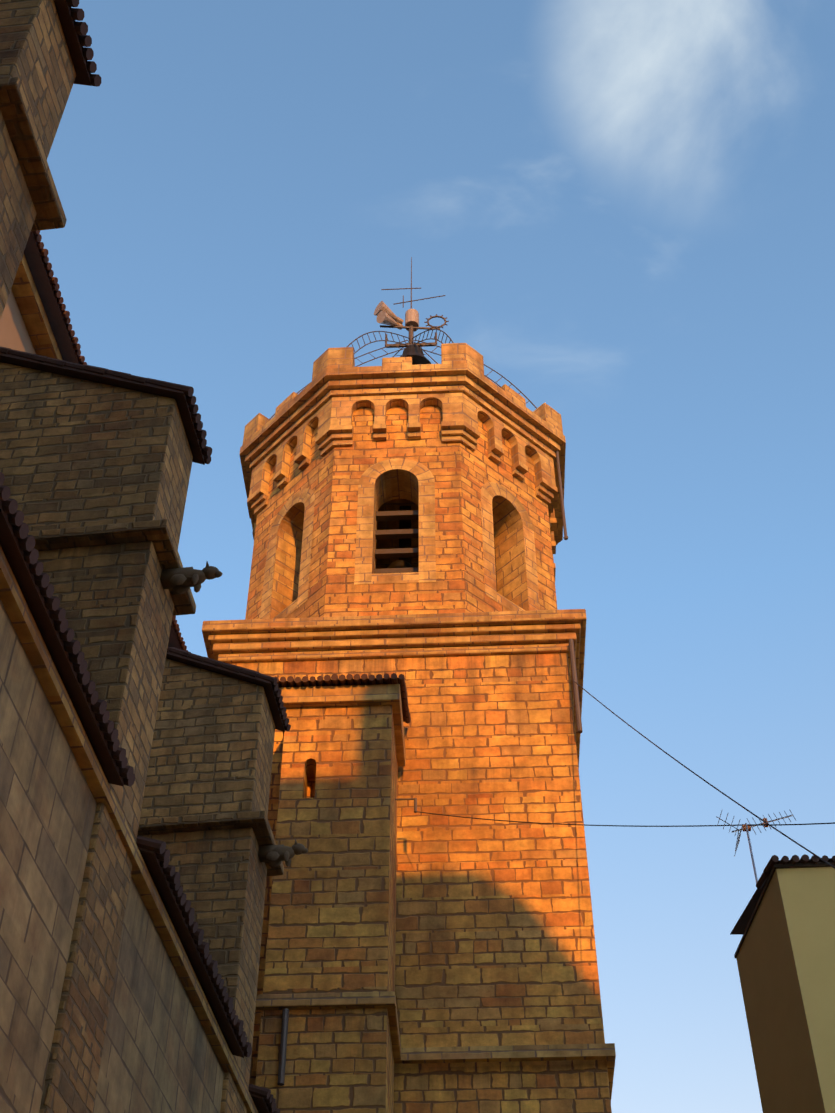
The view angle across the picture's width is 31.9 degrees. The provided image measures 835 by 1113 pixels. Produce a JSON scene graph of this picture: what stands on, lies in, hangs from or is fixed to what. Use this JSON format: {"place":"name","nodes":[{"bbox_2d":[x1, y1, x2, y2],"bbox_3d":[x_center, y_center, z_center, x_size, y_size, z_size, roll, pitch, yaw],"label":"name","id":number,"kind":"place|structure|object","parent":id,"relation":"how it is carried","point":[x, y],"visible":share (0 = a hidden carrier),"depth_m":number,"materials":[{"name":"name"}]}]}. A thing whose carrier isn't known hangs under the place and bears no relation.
{"place":"outdoors","nodes":[
{"label":"outdoors","id":0,"kind":"place"},
{"bbox_2d":[0,289,35,353],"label":"wall","id":1,"kind":"structure","parent":0,"point":[14,334],"depth_m":19.33,"materials":[{"name":"beige paint"}]},
{"bbox_2d":[11,253,62,359],"bbox_3d":[-11.364,-12.834,10.173,9.250,0.160,47.500,-5,-45,5],"label":"eave","id":2,"kind":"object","parent":1,"relation":"attached to","point":[32,311],"depth_m":19.64,"materials":[{"name":"brown stone"}]},
{"bbox_2d":[0,362,192,1112],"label":"buttress","id":3,"kind":"structure","parent":1,"relation":"attached to","point":[75,452],"depth_m":12.69,"materials":[{"name":"stone"}]},
{"bbox_2d":[0,346,211,464],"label":"buttress tiles","id":4,"kind":"object","parent":3,"relation":"on","point":[185,399],"visible":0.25,"depth_m":14.58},
{"bbox_2d":[28,519,195,615],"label":"stone cornice","id":5,"kind":"structure","parent":3,"relation":"attached to","point":[158,534],"depth_m":12.81,"materials":[{"name":"beige stone"}]},
{"bbox_2d":[160,561,222,593],"bbox_3d":[-2.010,0.187,13.026,0.550,0.291,0.190,-5,-45,5],"label":"gargoyle","id":6,"kind":"object","parent":3,"relation":"attached to","point":[180,580],"visible":1,"depth_m":12.99,"materials":[{"name":"grey stone"}]},
{"bbox_2d":[24,231,187,650],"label":"tiled roof","id":7,"kind":"structure","parent":1,"relation":"on","point":[46,283],"depth_m":19.80,"materials":[{"name":"tile"}]},
{"bbox_2d":[39,0,834,1112],"label":"sky","id":8,"kind":"structure","parent":0,"point":[626,208],"materials":[{"name":"blue"}]},
{"bbox_2d":[736,867,834,1112],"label":"house","id":9,"kind":"structure","parent":0,"point":[785,957],"depth_m":12.72,"materials":[{"name":"paint"}]},
{"bbox_2d":[730,854,834,934],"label":"house roof","id":10,"kind":"structure","parent":9,"relation":"on","point":[740,926],"depth_m":13.37,"materials":[{"name":"brown tile"}]},
{"bbox_2d":[716,809,795,882],"bbox_3d":[3.515,3.300,14.541,0.834,1.920,0.313,-2,-45,2],"label":"antenna","id":11,"kind":"object","parent":10,"relation":"on","point":[746,827],"visible":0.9,"depth_m":15.04,"materials":[{"name":"metal"}]},
{"bbox_2d":[734,862,834,957],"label":"roof eave","id":12,"kind":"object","parent":9,"relation":"attached to","point":[797,865],"depth_m":13.21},
{"label":"ground","id":13,"kind":"structure","parent":0,"visible":0},
{"bbox_2d":[0,0,75,319],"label":"buttress","id":14,"kind":"structure","parent":13,"relation":"on","point":[35,57],"depth_m":10.77,"materials":[{"name":"stone"}]},
{"bbox_2d":[0,77,66,230],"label":"cornice","id":15,"kind":"structure","parent":14,"relation":"attached to","point":[26,143],"depth_m":10.17,"materials":[{"name":"beige stone"}]},
{"bbox_2d":[54,0,101,86],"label":"roof tiles","id":16,"kind":"object","parent":14,"relation":"on","point":[77,38],"visible":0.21,"depth_m":11.68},
{"bbox_2d":[0,598,223,1112],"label":"chapel wall","id":17,"kind":"structure","parent":13,"relation":"on","point":[159,1055],"depth_m":9.86,"materials":[{"name":"beige stone"}]},
{"bbox_2d":[0,545,257,1112],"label":"chapel eaves","id":18,"kind":"object","parent":17,"relation":"attached to","point":[13,600],"depth_m":10.81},
{"bbox_2d":[0,472,279,1112],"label":"tiled roof edge","id":19,"kind":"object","parent":17,"relation":"on","point":[21,553],"depth_m":10.51,"materials":[{"name":"brown tile"}]},
{"bbox_2d":[138,658,274,1112],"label":"buttress","id":20,"kind":"structure","parent":13,"relation":"on","point":[212,747],"depth_m":16.31,"materials":[{"name":"stone"}]},
{"bbox_2d":[137,811,283,875],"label":"stone cornice","id":21,"kind":"structure","parent":20,"relation":"attached to","point":[258,822],"depth_m":15.91,"materials":[{"name":"brown stone"}]},
{"bbox_2d":[166,647,290,731],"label":"buttress tiles","id":22,"kind":"object","parent":20,"relation":"on","point":[269,684],"visible":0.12,"depth_m":17.59,"materials":[{"name":"brown tile"}]},
{"bbox_2d":[258,839,307,866],"bbox_3d":[-1.477,3.275,16.115,0.550,0.291,0.190,-5,-45,5],"label":"gargoyle","id":23,"kind":"object","parent":20,"relation":"attached to","point":[274,855],"visible":1,"depth_m":16.07,"materials":[{"name":"grey stone"}]},
{"bbox_2d":[256,705,397,1112],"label":"turret","id":24,"kind":"object","parent":13,"relation":"on","point":[332,922],"visible":1,"depth_m":18.96,"materials":[{"name":"brick"}]},
{"bbox_2d":[255,684,408,1063],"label":"stone molding","id":25,"kind":"structure","parent":24,"relation":"on","point":[344,695],"depth_m":21.25,"materials":[{"name":"beige stone"}]},
{"bbox_2d":[275,673,410,723],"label":"turret roof","id":26,"kind":"structure","parent":24,"relation":"on","point":[342,680],"depth_m":21.44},
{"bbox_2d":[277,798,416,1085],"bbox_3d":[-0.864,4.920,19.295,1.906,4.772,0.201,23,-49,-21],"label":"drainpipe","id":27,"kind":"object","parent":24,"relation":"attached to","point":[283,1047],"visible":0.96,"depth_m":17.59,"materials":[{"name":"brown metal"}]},
{"bbox_2d":[229,653,611,1112],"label":"tower shaft","id":28,"kind":"object","parent":13,"relation":"on","point":[495,941],"visible":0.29,"depth_m":20.97,"materials":[{"name":"brick"}]},
{"bbox_2d":[202,609,586,767],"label":"tower cornice","id":29,"kind":"structure","parent":28,"relation":"attached to","point":[397,636],"depth_m":24.20,"materials":[{"name":"beige stone"}]},
{"bbox_2d":[239,363,565,619],"bbox_3d":[-0.254,0.902,28.937,6.740,6.610,6.740,-2,-45,2],"label":"belfry","id":30,"kind":"object","parent":28,"relation":"on","point":[463,433],"visible":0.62,"depth_m":28.02,"materials":[{"name":"brick"}]},
{"bbox_2d":[374,506,418,573],"bbox_3d":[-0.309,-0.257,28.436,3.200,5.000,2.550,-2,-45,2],"label":"louvers","id":31,"kind":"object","parent":30,"relation":"in","point":[404,533],"depth_m":26.84,"materials":[{"name":"brown wood"}]},
{"bbox_2d":[260,458,539,618],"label":"window surrounds","id":32,"kind":"object","parent":30,"relation":"attached to","point":[422,473],"visible":0.35,"depth_m":26.67,"materials":[{"name":"stone"}]},
{"bbox_2d":[388,560,412,567],"bbox_3d":[-0.319,0.500,27.362,1.100,1.012,1.072,-2,-45,2],"label":"bell","id":33,"kind":"object","parent":30,"relation":"on","point":[400,564],"visible":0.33,"depth_m":27.34,"materials":[{"name":"brown metal"}]},
{"bbox_2d":[243,343,562,444],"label":"parapet","id":34,"kind":"structure","parent":30,"relation":"on","point":[451,353],"depth_m":29.30,"materials":[{"name":"brick"}]},
{"bbox_2d":[270,257,536,419],"bbox_3d":[-0.254,-4.563,34.403,6.081,8.870,6.081,-2,-45,2],"label":"iron cage","id":35,"kind":"object","parent":30,"relation":"on","point":[399,344],"visible":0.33,"depth_m":34.80,"materials":[{"name":"black metal"}]},
{"bbox_2d":[374,301,418,331],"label":"loudspeakers","id":36,"kind":"object","parent":35,"relation":"attached to","point":[384,314],"visible":0.94,"depth_m":35.35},
{"bbox_2d":[402,344,430,364],"bbox_3d":[-0.104,-4.655,34.484,0.950,0.874,0.926,-2,-45,2],"label":"bell","id":37,"kind":"object","parent":35,"relation":"attached to","point":[415,353],"visible":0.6,"depth_m":34.04,"materials":[{"name":"brown metal"}]},
{"bbox_2d":[556,451,582,732],"bbox_3d":[2.688,0.243,26.333,0.099,8.720,1.821,-8,-46,8],"label":"cable","id":38,"kind":"object","parent":30,"relation":"attached to","point":[575,686],"visible":0.94,"depth_m":23.68,"materials":[{"name":"metal"}]},
{"bbox_2d":[403,1043,615,1099],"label":"cornice","id":39,"kind":"structure","parent":28,"relation":"attached to","point":[515,1053],"depth_m":18.93,"materials":[{"name":"brown stone"}]},
{"bbox_2d":[416,679,834,868],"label":"cables","id":40,"kind":"object","parent":28,"relation":"attached to","point":[772,825],"visible":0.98,"depth_m":16.21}
]}

